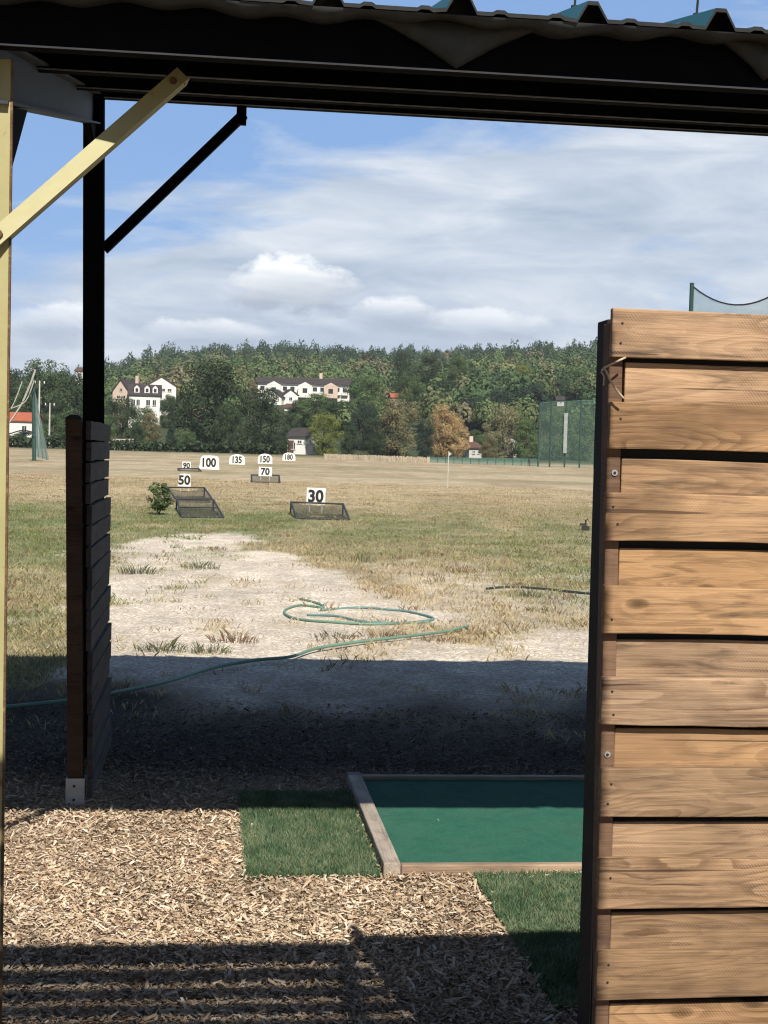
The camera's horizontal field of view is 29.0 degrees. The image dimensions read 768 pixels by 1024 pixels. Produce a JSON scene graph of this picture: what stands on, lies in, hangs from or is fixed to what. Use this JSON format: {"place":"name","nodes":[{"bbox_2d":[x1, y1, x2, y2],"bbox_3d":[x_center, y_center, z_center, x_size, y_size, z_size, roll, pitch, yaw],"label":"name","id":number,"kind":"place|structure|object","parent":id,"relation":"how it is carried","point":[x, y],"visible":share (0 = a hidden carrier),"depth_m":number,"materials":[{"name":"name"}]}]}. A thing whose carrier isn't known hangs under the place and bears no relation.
{"place":"outdoors","nodes":[
{"label":"outdoors","id":0,"kind":"place"},
{"bbox_2d":[2,383,594,1023],"bbox_3d":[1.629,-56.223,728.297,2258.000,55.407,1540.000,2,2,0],"label":"ground","id":1,"kind":"structure","parent":0,"point":[440,669],"depth_m":11.55,"materials":[{"name":"soil"}]},
{"bbox_2d":[10,367,31,411],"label":"tree","id":2,"kind":"object","parent":1,"relation":"on","point":[13,379],"visible":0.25,"depth_m":317.97,"materials":[{"name":"green plant"}]},
{"bbox_2d":[9,412,45,444],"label":"house","id":3,"kind":"structure","parent":1,"relation":"on","point":[21,421],"depth_m":261.70,"materials":[{"name":"paint"}]},
{"bbox_2d":[9,369,48,460],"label":"net pole","id":4,"kind":"object","parent":1,"relation":"on","point":[39,448],"visible":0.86,"depth_m":116.38,"materials":[{"name":"teal"}]},
{"bbox_2d":[12,431,46,446],"bbox_3d":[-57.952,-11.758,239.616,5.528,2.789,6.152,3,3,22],"label":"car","id":5,"kind":"object","parent":1,"relation":"on","point":[24,433],"visible":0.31,"depth_m":239.15,"materials":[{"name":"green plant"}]},
{"bbox_2d":[13,358,69,433],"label":"tree","id":6,"kind":"object","parent":1,"relation":"on","point":[52,379],"visible":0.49,"depth_m":302.77,"materials":[{"name":"green plant"}]},
{"bbox_2d":[42,412,64,444],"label":"tree","id":7,"kind":"object","parent":1,"relation":"on","point":[53,421],"visible":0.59,"depth_m":254.18,"materials":[{"name":"green plant"}]},
{"bbox_2d":[50,371,82,434],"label":"tree","id":8,"kind":"object","parent":1,"relation":"on","point":[75,388],"visible":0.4,"depth_m":290.11,"materials":[{"name":"green plant"}]},
{"bbox_2d":[74,367,82,383],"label":"house","id":9,"kind":"structure","parent":1,"relation":"on","point":[79,369],"depth_m":458.77,"materials":[{"name":"brown tile"}]},
{"bbox_2d":[65,414,111,807],"bbox_3d":[-1.396,0.411,7.054,0.154,1.719,1.204,1,2,-7],"label":"divider screen","id":10,"kind":"object","parent":1,"relation":"on","point":[98,601],"visible":1,"depth_m":6.50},
{"bbox_2d":[9,433,181,451],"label":"hedge","id":11,"kind":"object","parent":1,"relation":"on","point":[56,441],"visible":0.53,"depth_m":235.23,"materials":[{"name":"green plant"}]},
{"bbox_2d":[78,399,112,421],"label":"tree","id":12,"kind":"object","parent":1,"relation":"on","point":[81,410],"visible":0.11,"depth_m":283.80,"materials":[{"name":"green plant"}]},
{"bbox_2d":[104,415,118,437],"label":"tree","id":13,"kind":"object","parent":1,"relation":"on","point":[107,422],"visible":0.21,"depth_m":261.31,"materials":[{"name":"green plant"}]},
{"bbox_2d":[109,438,133,450],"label":"garden wall","id":14,"kind":"structure","parent":1,"relation":"on","point":[121,439],"depth_m":237.77,"materials":[{"name":"concrete"}]},
{"bbox_2d":[105,396,145,438],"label":"tree","id":15,"kind":"object","parent":1,"relation":"on","point":[130,411],"visible":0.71,"depth_m":266.74,"materials":[{"name":"green plant"}]},
{"bbox_2d":[111,376,140,425],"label":"house","id":16,"kind":"structure","parent":1,"relation":"on","point":[120,389],"depth_m":351.31,"materials":[{"name":"paint"}]},
{"bbox_2d":[116,562,158,574],"bbox_3d":[-3.028,0.687,18.280,0.586,0.157,0.396,2,2,0],"label":"weed","id":17,"kind":"object","parent":1,"relation":"on","point":[132,571],"visible":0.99,"depth_m":18.27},
{"bbox_2d":[131,425,145,440],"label":"tree","id":18,"kind":"object","parent":1,"relation":"on","point":[141,433],"visible":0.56,"depth_m":245.23,"materials":[{"name":"green plant"}]},
{"bbox_2d":[126,407,159,434],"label":"tree","id":19,"kind":"object","parent":1,"relation":"on","point":[145,410],"visible":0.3,"depth_m":299.28,"materials":[{"name":"green plant"}]},
{"bbox_2d":[127,384,161,426],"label":"house","id":20,"kind":"structure","parent":1,"relation":"on","point":[143,396],"depth_m":344.57,"materials":[{"name":"paint"}]},
{"bbox_2d":[137,412,162,441],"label":"tree","id":21,"kind":"object","parent":1,"relation":"on","point":[150,427],"visible":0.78,"depth_m":274.23,"materials":[{"name":"green plant"}]},
{"bbox_2d":[133,634,186,653],"bbox_3d":[-1.726,1.012,11.472,0.443,0.146,0.294,2,2,0],"label":"weed","id":22,"kind":"object","parent":1,"relation":"on","point":[173,642],"visible":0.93,"depth_m":11.49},
{"bbox_2d":[146,482,173,513],"bbox_3d":[-5.085,-0.309,33.712,0.622,0.759,0.573,3,3,32],"label":"shrub","id":23,"kind":"object","parent":1,"relation":"on","point":[161,501],"visible":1,"depth_m":33.62,"materials":[{"name":"green plant"}]},
{"bbox_2d":[148,376,177,414],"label":"house","id":24,"kind":"structure","parent":1,"relation":"on","point":[169,387],"depth_m":384.25,"materials":[{"name":"white paint"}]},
{"bbox_2d":[159,394,177,427],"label":"tree","id":25,"kind":"object","parent":1,"relation":"on","point":[164,422],"visible":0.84,"depth_m":328.70,"materials":[{"name":"green plant"}]},
{"bbox_2d":[166,423,177,449],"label":"tree","id":26,"kind":"object","parent":1,"relation":"on","point":[171,432],"visible":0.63,"depth_m":245.48,"materials":[{"name":"green plant"}]},
{"bbox_2d":[178,474,190,491],"bbox_3d":[-6.723,-0.979,50.024,0.431,0.629,0.068,2,2,0],"label":"distance sign","id":27,"kind":"object","parent":1,"relation":"on","point":[184,479],"visible":0.99,"depth_m":49.99,"materials":[{"name":"white paint"}]},
{"bbox_2d":[182,462,190,469],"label":"distance sign","id":28,"kind":"object","parent":1,"relation":"on","point":[186,464],"visible":0.97,"depth_m":91.96,"materials":[{"name":"white paint"}]},
{"bbox_2d":[177,430,199,450],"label":"tree","id":29,"kind":"object","parent":1,"relation":"on","point":[187,435],"visible":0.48,"depth_m":244.69,"materials":[{"name":"green plant"}]},
{"bbox_2d":[177,468,201,471],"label":"target net","id":30,"kind":"object","parent":1,"relation":"on","point":[198,470],"visible":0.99,"depth_m":90.81,"materials":[{"name":"grey"}]},
{"bbox_2d":[167,486,212,498],"bbox_3d":[-5.735,-0.522,43.523,1.176,0.312,5.302,1,2,-9],"label":"target net","id":31,"kind":"object","parent":1,"relation":"on","point":[192,494],"visible":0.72,"depth_m":45.11,"materials":[{"name":"grey"}]},
{"bbox_2d":[181,558,219,569],"bbox_3d":[-2.338,0.644,19.049,0.561,0.178,0.425,2,2,0],"label":"weed","id":32,"kind":"object","parent":1,"relation":"on","point":[200,565],"visible":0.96,"depth_m":19.06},
{"bbox_2d":[176,498,224,517],"bbox_3d":[-4.348,-0.102,34.831,0.957,0.280,4.663,1,2,-10],"label":"target net","id":33,"kind":"object","parent":1,"relation":"on","point":[192,501],"visible":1,"depth_m":34.90,"materials":[{"name":"grey"}]},
{"bbox_2d":[179,640,233,654],"bbox_3d":[-1.359,1.040,11.524,0.470,0.114,0.311,2,2,0],"label":"weed","id":34,"kind":"object","parent":1,"relation":"on","point":[210,650],"visible":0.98,"depth_m":11.51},
{"bbox_2d":[168,358,247,443],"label":"tree","id":35,"kind":"object","parent":1,"relation":"on","point":[203,426],"visible":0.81,"depth_m":261.27,"materials":[{"name":"green plant"}]},
{"bbox_2d":[199,455,218,469],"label":"distance sign","id":36,"kind":"object","parent":1,"relation":"on","point":[211,462],"visible":1,"depth_m":96.95,"materials":[{"name":"white paint"}]},
{"bbox_2d":[173,441,279,454],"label":"hedge","id":37,"kind":"object","parent":1,"relation":"on","point":[240,448],"visible":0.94,"depth_m":238.88,"materials":[{"name":"green plant"}]},
{"bbox_2d":[213,402,246,442],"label":"tree","id":38,"kind":"object","parent":1,"relation":"on","point":[230,416],"visible":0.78,"depth_m":250.74,"materials":[{"name":"green plant"}]},
{"bbox_2d":[205,628,259,643],"bbox_3d":[-1.240,1.000,12.157,0.463,0.139,0.322,2,2,0],"label":"weed","id":39,"kind":"object","parent":1,"relation":"on","point":[230,638],"visible":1,"depth_m":12.14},
{"bbox_2d":[229,454,244,464],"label":"distance sign","id":40,"kind":"object","parent":1,"relation":"on","point":[237,459],"visible":1,"depth_m":127.92,"materials":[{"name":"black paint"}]},
{"bbox_2d":[6,625,468,708],"bbox_3d":[-0.790,1.089,11.068,0.270,0.042,5.801,3,3,31],"label":"garden hose","id":41,"kind":"object","parent":1,"relation":"on","point":[31,704],"visible":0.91,"depth_m":10.73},
{"bbox_2d":[235,387,286,445],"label":"tree","id":42,"kind":"object","parent":1,"relation":"on","point":[261,407],"visible":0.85,"depth_m":256.38,"materials":[{"name":"green plant"}]},
{"bbox_2d":[258,454,271,463],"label":"distance sign","id":43,"kind":"object","parent":1,"relation":"on","point":[264,458],"visible":1,"depth_m":139.91,"materials":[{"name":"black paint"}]},
{"bbox_2d":[259,467,271,480],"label":"distance sign","id":44,"kind":"object","parent":1,"relation":"on","point":[265,471],"visible":0.98,"depth_m":66.97,"materials":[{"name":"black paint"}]},
{"bbox_2d":[251,474,280,482],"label":"target net","id":45,"kind":"object","parent":1,"relation":"on","point":[266,478],"visible":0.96,"depth_m":67.15,"materials":[{"name":"grey"}]},
{"bbox_2d":[260,388,285,404],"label":"house","id":46,"kind":"structure","parent":1,"relation":"on","point":[281,398],"depth_m":423.85,"materials":[{"name":"paint"}]},
{"bbox_2d":[274,431,290,453],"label":"tree","id":47,"kind":"object","parent":1,"relation":"on","point":[283,447],"visible":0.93,"depth_m":243.43,"materials":[{"name":"green plant"}]},
{"bbox_2d":[283,453,294,460],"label":"distance sign","id":48,"kind":"object","parent":1,"relation":"on","point":[288,456],"visible":1,"depth_m":175.88,"materials":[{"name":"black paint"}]},
{"bbox_2d":[282,389,298,404],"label":"house","id":49,"kind":"structure","parent":1,"relation":"on","point":[290,395],"depth_m":426.98,"materials":[{"name":"paint"}]},
{"bbox_2d":[281,412,302,438],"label":"tree","id":50,"kind":"object","parent":1,"relation":"on","point":[289,417],"visible":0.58,"depth_m":298.89,"materials":[{"name":"green plant"}]},
{"bbox_2d":[2,695,585,1023],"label":"wood chips","id":51,"kind":"object","parent":1,"relation":"on","point":[404,1015],"visible":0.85,"depth_m":5.04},
{"bbox_2d":[287,399,309,424],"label":"tree","id":52,"kind":"object","parent":1,"relation":"on","point":[293,410],"visible":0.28,"depth_m":350.38,"materials":[{"name":"green plant"}]},
{"bbox_2d":[285,428,316,454],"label":"house","id":53,"kind":"structure","parent":1,"relation":"on","point":[299,442],"depth_m":247.89,"materials":[{"name":"paint"}]},
{"bbox_2d":[10,336,596,425],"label":"woodland","id":54,"kind":"object","parent":1,"relation":"on","point":[495,367],"visible":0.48,"depth_m":489.40,"materials":[{"name":"green plant"}]},
{"bbox_2d":[256,373,351,401],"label":"terraced housing","id":55,"kind":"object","parent":1,"relation":"on","point":[303,387],"visible":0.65,"depth_m":453.81,"materials":[{"name":"stone"}]},
{"bbox_2d":[236,787,382,879],"bbox_3d":[-0.337,1.315,6.178,0.562,0.037,1.373,1,2,-6],"label":"turf mat","id":56,"kind":"object","parent":1,"relation":"on","point":[316,826],"visible":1,"depth_m":6.04,"materials":[{"name":"plastic"}]},
{"bbox_2d":[294,392,330,426],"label":"tree","id":57,"kind":"object","parent":1,"relation":"on","point":[306,420],"visible":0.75,"depth_m":343.48,"materials":[{"name":"green plant"}]},
{"bbox_2d":[306,487,325,512],"bbox_3d":[-1.697,-0.291,37.035,0.472,0.630,0.068,2,2,0],"label":"distance sign","id":58,"kind":"object","parent":1,"relation":"on","point":[316,494],"visible":0.94,"depth_m":37.00,"materials":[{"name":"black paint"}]},
{"bbox_2d":[290,501,349,520],"bbox_3d":[-1.520,-0.032,34.830,1.309,0.314,2.577,1,2,-5],"label":"target net","id":59,"kind":"object","parent":1,"relation":"on","point":[295,506],"visible":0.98,"depth_m":35.51,"materials":[{"name":"grey"}]},
{"bbox_2d":[305,411,343,454],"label":"tree","id":60,"kind":"object","parent":1,"relation":"on","point":[331,422],"visible":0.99,"depth_m":245.97,"materials":[{"name":"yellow plant"}]},
{"bbox_2d":[310,630,358,638],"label":"weed","id":61,"kind":"object","parent":1,"relation":"on","point":[321,635],"visible":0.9,"depth_m":12.59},
{"bbox_2d":[317,399,355,430],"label":"tree","id":62,"kind":"object","parent":1,"relation":"on","point":[330,407],"visible":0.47,"depth_m":333.47,"materials":[{"name":"green plant"}]},
{"bbox_2d":[337,424,361,454],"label":"tree","id":63,"kind":"object","parent":1,"relation":"on","point":[349,440],"visible":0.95,"depth_m":253.19,"materials":[{"name":"green plant"}]},
{"bbox_2d":[283,598,429,624],"bbox_3d":[-0.624,0.973,14.417,1.038,0.041,2.166,0,3,-37],"label":"garden hose","id":64,"kind":"object","parent":1,"relation":"on","point":[319,621],"visible":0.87,"depth_m":13.71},
{"bbox_2d":[338,551,375,562],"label":"weed","id":65,"kind":"object","parent":1,"relation":"on","point":[358,557],"visible":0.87,"depth_m":21.29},
{"bbox_2d":[348,403,376,450],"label":"tree","id":66,"kind":"object","parent":1,"relation":"on","point":[368,412],"visible":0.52,"depth_m":273.75,"materials":[{"name":"green plant"}]},
{"bbox_2d":[342,374,392,423],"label":"tree","id":67,"kind":"object","parent":1,"relation":"on","point":[357,393],"visible":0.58,"depth_m":346.50,"materials":[{"name":"green plant"}]},
{"bbox_2d":[307,606,434,622],"bbox_3d":[-0.097,0.993,14.314,1.272,0.034,1.034,4,3,39],"label":"garden hose","id":68,"kind":"object","parent":1,"relation":"on","point":[387,609],"visible":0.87,"depth_m":14.43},
{"bbox_2d":[361,416,387,455],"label":"tree","id":69,"kind":"object","parent":1,"relation":"on","point":[377,445],"visible":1,"depth_m":255.06,"materials":[{"name":"green plant"}]},
{"bbox_2d":[324,453,429,462],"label":"reed fence","id":70,"kind":"object","parent":1,"relation":"on","point":[383,458],"visible":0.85,"depth_m":195.71,"materials":[{"name":"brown wood"}]},
{"bbox_2d":[0,0,767,1023],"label":"open shelter","id":71,"kind":"object","parent":1,"relation":"on","point":[590,64],"visible":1,"depth_m":3.89,"materials":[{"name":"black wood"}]},
{"bbox_2d":[357,626,410,638],"bbox_3d":[0.005,1.025,12.669,0.487,0.105,0.312,2,2,0],"label":"weed","id":72,"kind":"object","parent":1,"relation":"on","point":[389,633],"visible":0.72,"depth_m":12.67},
{"bbox_2d":[375,398,420,455],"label":"tree","id":73,"kind":"object","parent":1,"relation":"on","point":[394,445],"visible":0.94,"depth_m":260.60,"materials":[{"name":"green plant"}]},
{"bbox_2d":[389,349,415,404],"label":"tree","id":74,"kind":"object","parent":1,"relation":"on","point":[399,362],"visible":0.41,"depth_m":427.53,"materials":[{"name":"green plant"}]},
{"bbox_2d":[392,372,426,407],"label":"tree","id":75,"kind":"object","parent":1,"relation":"on","point":[415,388],"visible":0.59,"depth_m":377.38,"materials":[{"name":"green plant"}]},
{"bbox_2d":[414,420,436,456],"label":"tree","id":76,"kind":"object","parent":1,"relation":"on","point":[426,447],"visible":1,"depth_m":248.14,"materials":[{"name":"green plant"}]},
{"bbox_2d":[414,353,441,384],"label":"tree","id":77,"kind":"object","parent":1,"relation":"on","point":[435,366],"visible":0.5,"depth_m":429.44,"materials":[{"name":"green plant"}]},
{"bbox_2d":[424,402,460,457],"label":"tree","id":78,"kind":"object","parent":1,"relation":"on","point":[437,417],"visible":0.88,"depth_m":250.28,"materials":[{"name":"orange plant"}]},
{"bbox_2d":[421,633,463,643],"bbox_3d":[0.475,1.057,12.561,0.416,0.090,0.299,2,2,0],"label":"weed","id":79,"kind":"object","parent":1,"relation":"on","point":[430,638],"visible":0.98,"depth_m":12.57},
{"bbox_2d":[434,379,458,392],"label":"tree","id":80,"kind":"object","parent":1,"relation":"on","point":[451,383],"visible":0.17,"depth_m":381.87,"materials":[{"name":"green plant"}]},
{"bbox_2d":[442,355,470,380],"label":"tree","id":81,"kind":"object","parent":1,"relation":"on","point":[460,365],"visible":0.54,"depth_m":425.24,"materials":[{"name":"green plant"}]},
{"bbox_2d":[445,416,470,456],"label":"tree","id":82,"kind":"object","parent":1,"relation":"on","point":[458,451],"visible":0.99,"depth_m":249.83,"materials":[{"name":"orange plant"}]},
{"bbox_2d":[445,564,482,573],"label":"weed","id":83,"kind":"object","parent":1,"relation":"on","point":[459,568],"visible":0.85,"depth_m":19.87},
{"bbox_2d":[347,772,583,876],"bbox_3d":[0.763,1.330,6.446,1.720,0.055,1.560,1,2,-7],"label":"timber edging","id":84,"kind":"object","parent":1,"relation":"on","point":[386,854],"visible":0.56,"depth_m":5.86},
{"bbox_2d":[454,436,481,457],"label":"house","id":85,"kind":"structure","parent":1,"relation":"on","point":[472,451],"depth_m":262.01,"materials":[{"name":"paint"}]},
{"bbox_2d":[455,395,488,431],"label":"tree","id":86,"kind":"object","parent":1,"relation":"on","point":[477,426],"visible":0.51,"depth_m":335.83,"materials":[{"name":"green plant"}]},
{"bbox_2d":[364,780,583,862],"bbox_3d":[0.763,1.341,6.442,1.576,0.027,1.464,1,2,-7],"label":"hitting mat","id":87,"kind":"object","parent":1,"relation":"on","point":[482,820],"visible":0.42,"depth_m":6.38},
{"bbox_2d":[466,430,484,444],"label":"tree","id":88,"kind":"object","parent":1,"relation":"on","point":[479,437],"visible":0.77,"depth_m":298.97,"materials":[{"name":"green plant"}]},
{"bbox_2d":[430,457,536,465],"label":"fence","id":89,"kind":"object","parent":1,"relation":"on","point":[499,461],"visible":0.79,"depth_m":194.67,"materials":[{"name":"teal"}]},
{"bbox_2d":[478,435,498,458],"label":"tree","id":90,"kind":"object","parent":1,"relation":"on","point":[488,442],"visible":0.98,"depth_m":243.41,"materials":[{"name":"green plant"}]},
{"bbox_2d":[485,388,516,430],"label":"tree","id":91,"kind":"object","parent":1,"relation":"on","point":[503,397],"visible":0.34,"depth_m":339.21,"materials":[{"name":"green plant"}]},
{"bbox_2d":[482,402,524,458],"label":"tree","id":92,"kind":"object","parent":1,"relation":"on","point":[506,445],"visible":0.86,"depth_m":248.60,"materials":[{"name":"green plant"}]},
{"bbox_2d":[514,363,534,376],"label":"tree","id":93,"kind":"object","parent":1,"relation":"on","point":[525,369],"visible":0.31,"depth_m":466.82,"materials":[{"name":"green plant"}]},
{"bbox_2d":[472,867,581,1011],"bbox_3d":[1.054,1.404,5.006,1.360,0.037,1.395,1,2,-7],"label":"turf mat","id":94,"kind":"object","parent":1,"relation":"on","point":[548,905],"visible":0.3,"depth_m":5.05,"materials":[{"name":"green carpet"}]},
{"bbox_2d":[511,418,542,459],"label":"tree","id":95,"kind":"object","parent":1,"relation":"on","point":[520,448],"visible":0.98,"depth_m":245.93,"materials":[{"name":"green plant"}]},
{"bbox_2d":[508,588,550,597],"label":"weed","id":96,"kind":"object","parent":1,"relation":"on","point":[530,594],"visible":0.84,"depth_m":16.66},
{"bbox_2d":[512,384,553,429],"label":"tree","id":97,"kind":"object","parent":1,"relation":"on","point":[537,392],"visible":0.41,"depth_m":342.44,"materials":[{"name":"green plant"}]},
{"bbox_2d":[486,586,589,594],"bbox_3d":[2.165,0.937,17.388,1.941,0.046,0.352,3,3,21],"label":"black pipe","id":98,"kind":"object","parent":1,"relation":"on","point":[539,588],"visible":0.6,"depth_m":17.59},
{"bbox_2d":[532,407,571,460],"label":"tree","id":99,"kind":"object","parent":1,"relation":"on","point":[557,417],"visible":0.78,"depth_m":261.12,"materials":[{"name":"green plant"}]},
{"bbox_2d":[543,380,570,400],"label":"tree","id":100,"kind":"object","parent":1,"relation":"on","point":[557,384],"visible":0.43,"depth_m":437.19,"materials":[{"name":"green plant"}]},
{"bbox_2d":[554,396,565,405],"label":"house","id":101,"kind":"structure","parent":1,"relation":"on","point":[559,398],"depth_m":419.06,"materials":[{"name":"concrete"}]},
{"bbox_2d":[537,400,595,467],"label":"ball stop net","id":102,"kind":"object","parent":1,"relation":"on","point":[565,433],"visible":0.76,"depth_m":189.56,"materials":[{"name":"teal"}]},
{"bbox_2d":[561,365,587,399],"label":"tree","id":103,"kind":"object","parent":1,"relation":"on","point":[573,395],"visible":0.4,"depth_m":447.00,"materials":[{"name":"green plant"}]},
{"bbox_2d":[567,411,594,460],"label":"tree","id":104,"kind":"object","parent":1,"relation":"on","point":[574,452],"visible":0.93,"depth_m":262.79,"materials":[{"name":"green plant"}]},
{"bbox_2d":[580,518,589,530],"bbox_3d":[4.319,0.266,31.960,0.200,0.265,0.080,2,2,0],"label":"sprinkler","id":105,"kind":"object","parent":1,"relation":"on","point":[585,527],"visible":1,"depth_m":31.93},
{"bbox_2d":[577,308,767,1023],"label":"slatted screen","id":106,"kind":"object","parent":1,"relation":"on","point":[674,907],"visible":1,"depth_m":2.95,"materials":[{"name":"brown wood"}]},
{"bbox_2d":[601,357,625,398],"bbox_3d":[0.443,-0.260,2.872,0.047,0.083,0.035,2,2,11],"label":"string","id":107,"kind":"object","parent":106,"relation":"attached to","point":[609,378],"visible":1,"depth_m":2.87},
{"bbox_2d":[689,283,767,314],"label":"ball stop net","id":108,"kind":"object","parent":1,"relation":"on","point":[694,302],"visible":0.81,"depth_m":58.61,"materials":[{"name":"teal"}]},
{"bbox_2d":[6,473,592,743],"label":"field grass","id":109,"kind":"structure","parent":0,"point":[45,661],"depth_m":22.76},
{"bbox_2d":[10,0,767,376],"label":"sky","id":110,"kind":"structure","parent":0,"point":[362,231],"materials":[{"name":"blue"}]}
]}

